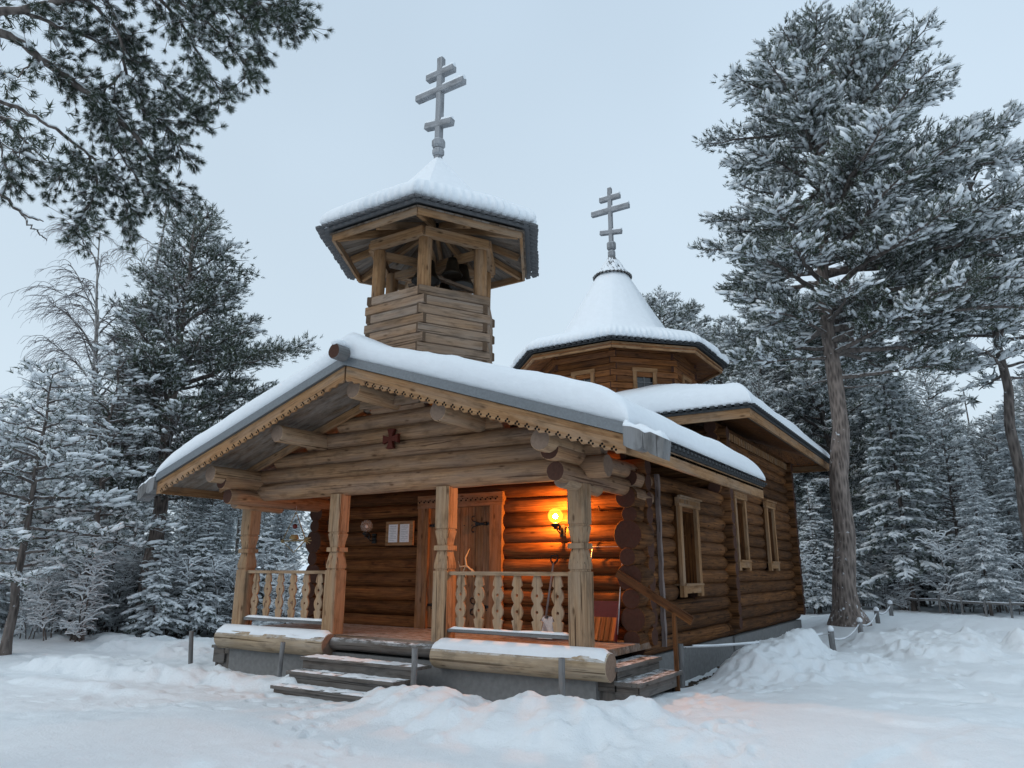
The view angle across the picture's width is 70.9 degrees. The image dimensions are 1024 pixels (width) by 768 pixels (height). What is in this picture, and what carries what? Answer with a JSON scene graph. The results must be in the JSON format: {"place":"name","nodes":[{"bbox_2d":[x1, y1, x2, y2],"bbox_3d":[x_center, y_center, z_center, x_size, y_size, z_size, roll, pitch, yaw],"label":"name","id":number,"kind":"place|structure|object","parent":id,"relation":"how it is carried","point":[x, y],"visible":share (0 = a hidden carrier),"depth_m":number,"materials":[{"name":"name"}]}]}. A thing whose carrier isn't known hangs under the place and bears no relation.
{"place":"outdoors","nodes":[
{"label":"outdoors","id":0,"kind":"place"},
{"bbox_2d":[0,564,1023,767],"bbox_3d":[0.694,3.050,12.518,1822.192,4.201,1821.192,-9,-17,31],"label":"ground","id":1,"kind":"structure","parent":0,"point":[929,686],"depth_m":8.55,"materials":[{"name":"white snow"}]},
{"bbox_2d":[0,552,9,629],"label":"tree","id":2,"kind":"object","parent":1,"relation":"on","point":[3,612],"visible":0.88,"depth_m":19.00,"materials":[{"name":"grey plant"}]},
{"bbox_2d":[0,561,31,629],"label":"bush","id":3,"kind":"object","parent":1,"relation":"on","point":[5,607],"visible":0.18,"depth_m":19.91,"materials":[{"name":"grey plant"}]},
{"bbox_2d":[0,431,36,552],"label":"pine tree","id":4,"kind":"object","parent":1,"relation":"on","point":[22,494],"visible":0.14,"depth_m":20.11,"materials":[{"name":"grey plant"}]},
{"bbox_2d":[0,547,51,627],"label":"bush","id":5,"kind":"object","parent":1,"relation":"on","point":[9,558],"visible":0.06,"depth_m":21.02,"materials":[{"name":"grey plant"}]},
{"bbox_2d":[5,564,74,638],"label":"bush","id":6,"kind":"object","parent":1,"relation":"on","point":[24,622],"visible":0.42,"depth_m":17.45,"materials":[{"name":"grey plant"}]},
{"bbox_2d":[16,438,83,555],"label":"pine tree","id":7,"kind":"object","parent":1,"relation":"on","point":[33,545],"visible":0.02,"depth_m":23.22,"materials":[{"name":"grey plant"}]},
{"bbox_2d":[20,552,84,640],"bbox_3d":[-11.173,5.178,17.442,1.624,2.213,1.417,13,-20,-41],"label":"bush","id":8,"kind":"object","parent":1,"relation":"on","point":[53,607],"visible":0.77,"depth_m":17.24,"materials":[{"name":"grey plant"}]},
{"bbox_2d":[26,541,86,631],"bbox_3d":[-12.320,5.561,19.442,1.666,2.602,1.910,-1,-15,4],"label":"bush","id":9,"kind":"object","parent":1,"relation":"on","point":[47,555],"visible":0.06,"depth_m":19.18,"materials":[{"name":"grey plant"}]},
{"bbox_2d":[13,505,111,637],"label":"spruce tree","id":10,"kind":"object","parent":1,"relation":"on","point":[101,617],"visible":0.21,"depth_m":18.66,"materials":[{"name":"grey plant"}]},
{"bbox_2d":[0,356,132,655],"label":"young pine","id":11,"kind":"object","parent":1,"relation":"on","point":[17,577],"visible":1,"depth_m":15.77,"materials":[{"name":"grey plant"}]},
{"bbox_2d":[63,543,115,631],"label":"spruce tree","id":12,"kind":"object","parent":1,"relation":"on","point":[108,577],"visible":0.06,"depth_m":19.94,"materials":[{"name":"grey plant"}]},
{"bbox_2d":[58,536,127,641],"bbox_3d":[-10.183,5.085,17.489,1.358,2.678,1.762,10,-18,-34],"label":"bush","id":13,"kind":"object","parent":1,"relation":"on","point":[81,616],"visible":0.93,"depth_m":17.21,"materials":[{"name":"grey plant"}]},
{"bbox_2d":[6,341,186,640],"bbox_3d":[-10.349,2.772,18.001,3.536,8.105,3.946,-10,-17,33],"label":"young pine","id":14,"kind":"object","parent":1,"relation":"on","point":[123,470],"visible":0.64,"depth_m":18.20,"materials":[{"name":"grey plant"}]},
{"bbox_2d":[76,567,134,634],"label":"bush","id":15,"kind":"object","parent":1,"relation":"on","point":[114,601],"visible":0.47,"depth_m":19.30,"materials":[{"name":"grey plant"}]},
{"bbox_2d":[0,179,227,628],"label":"birch tree","id":16,"kind":"object","parent":1,"relation":"on","point":[96,323],"visible":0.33,"depth_m":20.53,"materials":[{"name":"grey plant"}]},
{"bbox_2d":[103,547,145,631],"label":"bush","id":17,"kind":"object","parent":1,"relation":"on","point":[129,562],"visible":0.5,"depth_m":19.92,"materials":[{"name":"grey plant"}]},
{"bbox_2d":[99,443,150,630],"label":"pine tree","id":18,"kind":"object","parent":1,"relation":"on","point":[123,510],"visible":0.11,"depth_m":21.16,"materials":[{"name":"grey plant"}]},
{"bbox_2d":[108,556,143,631],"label":"bush","id":19,"kind":"object","parent":1,"relation":"on","point":[136,578],"visible":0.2,"depth_m":20.25,"materials":[{"name":"grey plant"}]},
{"bbox_2d":[110,534,148,627],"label":"spruce tree","id":20,"kind":"object","parent":1,"relation":"on","point":[126,618],"visible":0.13,"depth_m":20.37,"materials":[{"name":"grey plant"}]},
{"bbox_2d":[111,496,149,555],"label":"pine tree","id":21,"kind":"object","parent":1,"relation":"on","point":[134,536],"visible":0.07,"depth_m":25.21,"materials":[{"name":"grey plant"}]},
{"bbox_2d":[126,526,174,627],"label":"spruce tree","id":22,"kind":"object","parent":1,"relation":"on","point":[167,534],"visible":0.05,"depth_m":21.03,"materials":[{"name":"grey plant"}]},
{"bbox_2d":[128,503,178,562],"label":"pine tree","id":23,"kind":"object","parent":1,"relation":"on","point":[167,522],"visible":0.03,"depth_m":22.90,"materials":[{"name":"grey plant"}]},
{"bbox_2d":[120,539,189,637],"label":"spruce tree","id":24,"kind":"object","parent":1,"relation":"on","point":[152,594],"visible":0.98,"depth_m":17.90,"materials":[{"name":"grey plant"}]},
{"bbox_2d":[141,563,185,635],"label":"bush","id":25,"kind":"object","parent":1,"relation":"on","point":[175,568],"visible":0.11,"depth_m":18.91,"materials":[{"name":"grey plant"}]},
{"bbox_2d":[0,0,334,259],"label":"pine tree","id":26,"kind":"object","parent":1,"relation":"on","point":[108,116],"visible":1,"depth_m":7.25,"materials":[{"name":"green plant"}]},
{"bbox_2d":[144,509,214,633],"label":"spruce tree","id":27,"kind":"object","parent":1,"relation":"on","point":[193,532],"visible":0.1,"depth_m":20.07,"materials":[{"name":"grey plant"}]},
{"bbox_2d":[148,545,211,637],"bbox_3d":[-8.923,5.598,19.156,1.328,2.618,1.724,-13,-20,42],"label":"bush","id":28,"kind":"object","parent":1,"relation":"on","point":[175,572],"visible":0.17,"depth_m":19.06,"materials":[{"name":"grey plant"}]},
{"bbox_2d":[165,500,199,552],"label":"pine tree","id":29,"kind":"object","parent":1,"relation":"on","point":[177,517],"visible":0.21,"depth_m":27.07,"materials":[{"name":"grey plant"}]},
{"bbox_2d":[151,544,227,637],"bbox_3d":[-8.590,5.562,19.041,1.920,2.615,1.674,-8,-17,29],"label":"bush","id":30,"kind":"object","parent":1,"relation":"on","point":[187,574],"visible":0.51,"depth_m":18.68,"materials":[{"name":"grey plant"}]},
{"bbox_2d":[188,631,193,663],"bbox_3d":[-6.249,5.390,13.984,0.085,1.117,0.324,14,-20,-42],"label":"wooden stake","id":31,"kind":"object","parent":1,"relation":"on","point":[190,650],"visible":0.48,"depth_m":14.06,"materials":[{"name":"grey wood"}]},
{"bbox_2d":[62,199,322,634],"bbox_3d":[-9.456,0.801,21.164,6.439,13.702,5.894,-9,-17,31],"label":"pine tree","id":32,"kind":"object","parent":1,"relation":"on","point":[234,357],"visible":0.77,"depth_m":21.04,"materials":[{"name":"green plant"}]},
{"bbox_2d":[169,499,220,540],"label":"pine tree","id":33,"kind":"object","parent":1,"relation":"on","point":[181,534],"visible":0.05,"depth_m":30.38,"materials":[{"name":"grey plant"}]},
{"bbox_2d":[168,537,227,638],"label":"spruce tree","id":34,"kind":"object","parent":1,"relation":"on","point":[205,611],"visible":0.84,"depth_m":18.69,"materials":[{"name":"grey plant"}]},
{"bbox_2d":[166,502,232,635],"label":"spruce tree","id":35,"kind":"object","parent":1,"relation":"on","point":[207,519],"visible":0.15,"depth_m":20.24,"materials":[{"name":"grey plant"}]},
{"bbox_2d":[177,497,242,536],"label":"pine tree","id":36,"kind":"object","parent":1,"relation":"on","point":[232,519],"visible":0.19,"depth_m":21.86,"materials":[{"name":"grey plant"}]},
{"bbox_2d":[196,549,260,636],"bbox_3d":[-7.917,5.728,19.540,1.641,2.562,1.881,14,-20,-42],"label":"bush","id":37,"kind":"object","parent":1,"relation":"on","point":[218,593],"visible":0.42,"depth_m":19.18,"materials":[{"name":"grey plant"}]},
{"bbox_2d":[218,501,239,554],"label":"spruce tree","id":38,"kind":"object","parent":1,"relation":"on","point":[230,539],"visible":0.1,"depth_m":37.00,"materials":[{"name":"grey plant"}]},
{"bbox_2d":[228,509,262,566],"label":"spruce tree","id":39,"kind":"object","parent":1,"relation":"on","point":[237,545],"visible":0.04,"depth_m":26.96,"materials":[{"name":"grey plant"}]},
{"bbox_2d":[211,543,290,623],"bbox_3d":[-7.377,5.723,19.763,1.988,2.708,1.734,-2,-15,8],"label":"bush","id":40,"kind":"object","parent":1,"relation":"on","point":[230,569],"visible":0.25,"depth_m":19.75,"materials":[{"name":"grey plant"}]},
{"bbox_2d":[229,530,287,625],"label":"spruce tree","id":41,"kind":"object","parent":1,"relation":"on","point":[269,541],"visible":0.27,"depth_m":19.94,"materials":[{"name":"grey plant"}]},
{"bbox_2d":[257,574,277,624],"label":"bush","id":42,"kind":"object","parent":1,"relation":"on","point":[262,586],"visible":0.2,"depth_m":19.40,"materials":[{"name":"grey plant"}]},
{"bbox_2d":[258,542,300,624],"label":"spruce tree","id":43,"kind":"object","parent":1,"relation":"on","point":[282,551],"visible":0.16,"depth_m":20.00,"materials":[{"name":"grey plant"}]},
{"bbox_2d":[277,642,285,676],"bbox_3d":[-3.841,4.843,11.851,0.137,1.123,0.084,-9,-17,31],"label":"wooden stake","id":44,"kind":"object","parent":1,"relation":"on","point":[280,659],"visible":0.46,"depth_m":11.89,"materials":[{"name":"grey wood"}]},
{"bbox_2d":[259,513,304,587],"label":"pine tree","id":45,"kind":"object","parent":1,"relation":"on","point":[293,546],"visible":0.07,"depth_m":26.20,"materials":[{"name":"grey plant"}]},
{"bbox_2d":[264,509,300,606],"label":"spruce tree","id":46,"kind":"object","parent":1,"relation":"on","point":[281,518],"visible":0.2,"depth_m":22.08,"materials":[{"name":"grey plant"}]},
{"bbox_2d":[258,510,309,539],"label":"pine tree","id":47,"kind":"object","parent":1,"relation":"on","point":[267,523],"visible":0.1,"depth_m":30.61,"materials":[{"name":"grey plant"}]},
{"bbox_2d":[261,553,307,623],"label":"bush","id":48,"kind":"object","parent":1,"relation":"on","point":[282,566],"visible":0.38,"depth_m":19.16,"materials":[{"name":"grey plant"}]},
{"bbox_2d":[411,648,417,685],"bbox_3d":[-1.328,4.118,9.693,0.084,1.060,0.094,-9,-17,31],"label":"wooden stake","id":49,"kind":"object","parent":1,"relation":"on","point":[414,664],"visible":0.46,"depth_m":9.73,"materials":[{"name":"grey wood"}]},
{"bbox_2d":[137,56,829,701],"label":"log church","id":50,"kind":"structure","parent":1,"relation":"on","point":[433,468],"depth_m":12.45,"materials":[{"name":"wood"}]},
{"bbox_2d":[281,506,311,552],"bbox_3d":[-4.154,2.866,14.184,0.833,0.906,0.434,-9,-17,31],"label":"hanging ornament","id":51,"kind":"object","parent":50,"relation":"hanging from","point":[296,537],"visible":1,"depth_m":14.06,"materials":[{"name":"wicker"}]},
{"bbox_2d":[414,491,505,628],"bbox_3d":[-0.991,3.228,13.142,1.960,2.420,0.188,-9,-17,31],"label":"door","id":52,"kind":"structure","parent":50,"relation":"in","point":[479,541],"depth_m":13.15,"materials":[{"name":"brown wood"}]},
{"bbox_2d":[540,555,558,638],"bbox_3d":[0.604,3.368,11.444,0.280,1.273,0.362,-9,-17,31],"label":"snow shovel","id":53,"kind":"object","parent":50,"relation":"on","point":[547,621],"visible":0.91,"depth_m":11.26,"materials":[{"name":"metal"}]},
{"bbox_2d":[591,546,622,642],"bbox_3d":[1.418,3.251,11.210,0.610,1.424,0.497,-9,-17,31],"label":"snow scoop","id":54,"kind":"object","parent":50,"relation":"on","point":[606,619],"visible":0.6,"depth_m":11.01,"materials":[{"name":"red plastic"}]},
{"bbox_2d":[670,495,704,596],"bbox_3d":[3.104,2.934,13.001,0.400,1.735,1.200,-9,-17,31],"label":"window","id":55,"kind":"structure","parent":50,"relation":"in","point":[686,537],"depth_m":13.14,"materials":[{"name":"brown wood"}]},
{"bbox_2d":[732,489,751,570],"bbox_3d":[4.979,3.253,15.972,0.400,1.725,1.060,-9,-17,31],"label":"window","id":56,"kind":"structure","parent":50,"relation":"in","point":[739,499],"depth_m":16.10,"materials":[{"name":"brown wood"}]},
{"bbox_2d":[760,499,779,570],"bbox_3d":[6.465,3.847,18.239,0.400,1.725,1.010,-9,-17,31],"label":"window","id":57,"kind":"structure","parent":50,"relation":"in","point":[768,515],"depth_m":18.06,"materials":[{"name":"brown wood"}]},
{"bbox_2d":[0,355,1023,567],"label":"distant wood","id":58,"kind":"object","parent":1,"relation":"on","point":[972,399],"visible":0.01,"depth_m":48.92,"materials":[{"name":"grey plant"}]},
{"bbox_2d":[558,657,564,695],"bbox_3d":[0.618,3.966,8.851,0.087,1.120,0.094,-9,-17,31],"label":"wooden stake","id":59,"kind":"object","parent":1,"relation":"on","point":[561,670],"visible":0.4,"depth_m":8.92,"materials":[{"name":"grey wood"}]},
{"bbox_2d":[640,286,718,384],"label":"pine tree","id":60,"kind":"object","parent":1,"relation":"on","point":[675,319],"visible":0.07,"depth_m":41.76,"materials":[{"name":"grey plant"}]},
{"bbox_2d":[678,643,684,687],"bbox_3d":[2.594,4.567,10.953,0.091,1.160,0.094,-9,-17,31],"label":"wooden stake","id":61,"kind":"object","parent":1,"relation":"on","point":[681,662],"visible":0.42,"depth_m":10.99,"materials":[{"name":"grey wood"}]},
{"bbox_2d":[688,317,792,418],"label":"pine tree","id":62,"kind":"object","parent":1,"relation":"on","point":[718,345],"visible":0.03,"depth_m":38.70,"materials":[{"name":"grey plant"}]},
{"bbox_2d":[742,374,804,481],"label":"pine tree","id":63,"kind":"object","parent":1,"relation":"on","point":[756,378],"visible":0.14,"depth_m":31.12,"materials":[{"name":"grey plant"}]},
{"bbox_2d":[731,361,815,439],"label":"pine tree","id":64,"kind":"object","parent":1,"relation":"on","point":[772,373],"visible":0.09,"depth_m":33.33,"materials":[{"name":"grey plant"}]},
{"bbox_2d":[709,295,860,508],"bbox_3d":[13.289,3.264,35.565,8.174,16.196,7.329,-6,-16,24],"label":"pine tree","id":65,"kind":"object","parent":1,"relation":"on","point":[730,338],"visible":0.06,"depth_m":36.00,"materials":[{"name":"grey plant"}]},
{"bbox_2d":[797,481,833,612],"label":"spruce tree","id":66,"kind":"object","parent":1,"relation":"on","point":[822,525],"visible":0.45,"depth_m":27.18,"materials":[{"name":"grey plant"}]},
{"bbox_2d":[799,540,831,613],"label":"bush","id":67,"kind":"object","parent":1,"relation":"on","point":[806,565],"visible":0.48,"depth_m":26.24,"materials":[{"name":"grey plant"}]},
{"bbox_2d":[800,520,831,613],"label":"spruce tree","id":68,"kind":"object","parent":1,"relation":"on","point":[819,558],"visible":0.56,"depth_m":26.32,"materials":[{"name":"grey plant"}]},
{"bbox_2d":[795,413,856,526],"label":"pine tree","id":69,"kind":"object","parent":1,"relation":"on","point":[827,513],"visible":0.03,"depth_m":35.10,"materials":[{"name":"grey plant"}]},
{"bbox_2d":[740,290,914,544],"bbox_3d":[14.064,2.774,32.391,6.871,15.183,7.664,-2,-15,7],"label":"pine tree","id":70,"kind":"object","parent":1,"relation":"on","point":[794,392],"visible":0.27,"depth_m":31.36,"materials":[{"name":"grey plant"}]},
{"bbox_2d":[827,625,836,650],"bbox_3d":[6.187,5.191,13.816,0.172,1.053,0.126,-9,-17,31],"label":"wooden stake","id":71,"kind":"object","parent":1,"relation":"on","point":[830,630],"visible":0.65,"depth_m":13.86,"materials":[{"name":"grey wood"}]},
{"bbox_2d":[683,633,829,647],"bbox_3d":[4.382,4.460,12.498,4.632,0.093,0.044,12,-19,-38],"label":"rope","id":72,"kind":"object","parent":71,"relation":"attached to","point":[731,644],"visible":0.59,"depth_m":11.81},
{"bbox_2d":[816,491,861,545],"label":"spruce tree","id":73,"kind":"object","parent":1,"relation":"on","point":[829,534],"visible":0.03,"depth_m":40.14,"materials":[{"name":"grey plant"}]},
{"bbox_2d":[815,460,872,556],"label":"tree","id":74,"kind":"object","parent":1,"relation":"on","point":[864,521],"visible":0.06,"depth_m":45.64,"materials":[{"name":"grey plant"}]},
{"bbox_2d":[687,0,1023,626],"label":"pine tree","id":75,"kind":"object","parent":1,"relation":"on","point":[926,279],"visible":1,"depth_m":20.47,"materials":[{"name":"green plant"}]},
{"bbox_2d":[824,513,886,608],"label":"spruce tree","id":76,"kind":"object","parent":1,"relation":"on","point":[865,594],"visible":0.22,"depth_m":25.79,"materials":[{"name":"grey plant"}]},
{"bbox_2d":[856,531,895,607],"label":"bush","id":77,"kind":"object","parent":1,"relation":"on","point":[868,555],"visible":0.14,"depth_m":26.60,"materials":[{"name":"grey plant"}]},
{"bbox_2d":[846,379,912,526],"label":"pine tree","id":78,"kind":"object","parent":1,"relation":"on","point":[885,524],"visible":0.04,"depth_m":35.74,"materials":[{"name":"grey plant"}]},
{"bbox_2d":[868,556,896,608],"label":"bush","id":79,"kind":"object","parent":1,"relation":"on","point":[884,592],"visible":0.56,"depth_m":25.71,"materials":[{"name":"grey plant"}]},
{"bbox_2d":[851,383,944,603],"bbox_3d":[16.999,4.617,31.009,3.604,10.172,3.689,-9,-17,32],"label":"pine tree","id":80,"kind":"object","parent":1,"relation":"on","point":[917,406],"visible":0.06,"depth_m":31.16,"materials":[{"name":"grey plant"}]},
{"bbox_2d":[878,542,919,609],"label":"bush","id":81,"kind":"object","parent":1,"relation":"on","point":[897,584],"visible":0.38,"depth_m":25.27,"materials":[{"name":"grey plant"}]},
{"bbox_2d":[856,374,951,606],"bbox_3d":[15.895,4.286,29.134,3.493,9.877,3.437,-1,-15,6],"label":"pine tree","id":82,"kind":"object","parent":1,"relation":"on","point":[925,449],"visible":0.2,"depth_m":29.09,"materials":[{"name":"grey plant"}]},
{"bbox_2d":[884,548,924,609],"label":"bush","id":83,"kind":"object","parent":1,"relation":"on","point":[907,594],"visible":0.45,"depth_m":25.09,"materials":[{"name":"grey plant"}]},
{"bbox_2d":[853,344,969,610],"bbox_3d":[13.876,3.300,26.135,3.622,10.121,3.939,4,-15,-13],"label":"spruce tree","id":84,"kind":"object","parent":1,"relation":"on","point":[913,482],"visible":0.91,"depth_m":25.68,"materials":[{"name":"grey plant"}]},
{"bbox_2d":[885,485,944,605],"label":"spruce tree","id":85,"kind":"object","parent":1,"relation":"on","point":[918,526],"visible":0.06,"depth_m":27.57,"materials":[{"name":"grey plant"}]},
{"bbox_2d":[904,526,965,613],"bbox_3d":[14.373,6.388,24.253,1.948,3.042,2.233,-8,-17,30],"label":"bush","id":86,"kind":"object","parent":1,"relation":"on","point":[948,586],"visible":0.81,"depth_m":23.94,"materials":[{"name":"grey plant"}]},
{"bbox_2d":[902,368,983,540],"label":"pine tree","id":87,"kind":"object","parent":1,"relation":"on","point":[939,390],"visible":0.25,"depth_m":36.88,"materials":[{"name":"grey plant"}]},
{"bbox_2d":[895,110,1023,539],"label":"pine tree","id":88,"kind":"object","parent":1,"relation":"on","point":[1000,340],"visible":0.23,"depth_m":22.86,"materials":[{"name":"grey plant"}]},
{"bbox_2d":[930,397,989,542],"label":"pine tree","id":89,"kind":"object","parent":1,"relation":"on","point":[965,431],"visible":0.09,"depth_m":40.57,"materials":[{"name":"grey plant"}]},
{"bbox_2d":[920,415,1000,606],"bbox_3d":[17.738,5.236,28.764,3.316,8.292,3.422,-13,-19,41],"label":"conifer tree","id":90,"kind":"object","parent":1,"relation":"on","point":[953,472],"visible":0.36,"depth_m":29.03,"materials":[{"name":"grey plant"}]},
{"bbox_2d":[897,595,1023,617],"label":"rail fence","id":91,"kind":"object","parent":1,"relation":"on","point":[961,602],"visible":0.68,"depth_m":22.99,"materials":[{"name":"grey wood"}]},
{"bbox_2d":[932,433,998,548],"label":"pine tree","id":92,"kind":"object","parent":1,"relation":"on","point":[955,494],"visible":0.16,"depth_m":33.34,"materials":[{"name":"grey plant"}]},
{"bbox_2d":[957,559,1004,613],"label":"bush","id":93,"kind":"object","parent":1,"relation":"on","point":[982,605],"visible":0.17,"depth_m":23.93,"materials":[{"name":"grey plant"}]},
{"bbox_2d":[967,417,1002,512],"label":"pine tree","id":94,"kind":"object","parent":1,"relation":"on","point":[983,463],"visible":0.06,"depth_m":42.12,"materials":[{"name":"grey plant"}]},
{"bbox_2d":[952,456,1023,615],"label":"spruce tree","id":95,"kind":"object","parent":1,"relation":"on","point":[988,552],"visible":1,"depth_m":23.09,"materials":[{"name":"grey plant"}]},
{"bbox_2d":[953,526,1022,611],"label":"bush","id":96,"kind":"object","parent":1,"relation":"on","point":[1005,555],"visible":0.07,"depth_m":24.75,"materials":[{"name":"grey plant"}]},
{"bbox_2d":[965,411,1023,606],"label":"conifer tree","id":97,"kind":"object","parent":1,"relation":"on","point":[982,448],"visible":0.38,"depth_m":29.32,"materials":[{"name":"grey plant"}]},
{"bbox_2d":[975,549,1023,614],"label":"bush","id":98,"kind":"object","parent":1,"relation":"on","point":[1017,574],"visible":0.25,"depth_m":23.77,"materials":[{"name":"grey plant"}]},
{"bbox_2d":[977,410,1023,495],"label":"pine tree","id":99,"kind":"object","parent":1,"relation":"on","point":[989,444],"visible":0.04,"depth_m":38.75,"materials":[{"name":"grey plant"}]},
{"bbox_2d":[986,404,1023,585],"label":"spruce tree","id":100,"kind":"object","parent":1,"relation":"on","point":[1009,499],"visible":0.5,"depth_m":26.24,"materials":[{"name":"grey plant"}]},
{"bbox_2d":[993,380,1023,430],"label":"pine tree","id":101,"kind":"object","parent":1,"relation":"on","point":[1017,388],"visible":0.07,"depth_m":46.08,"materials":[{"name":"grey plant"}]},
{"bbox_2d":[1000,514,1023,609],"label":"spruce tree","id":102,"kind":"object","parent":1,"relation":"on","point":[1013,566],"visible":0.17,"depth_m":25.63,"materials":[{"name":"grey plant"}]},
{"bbox_2d":[1014,379,1023,442],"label":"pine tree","id":103,"kind":"object","parent":1,"relation":"on","point":[1017,396],"visible":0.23,"depth_m":42.35,"materials":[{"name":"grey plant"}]},
{"bbox_2d":[0,0,1023,564],"label":"sky","id":104,"kind":"structure","parent":0,"point":[561,103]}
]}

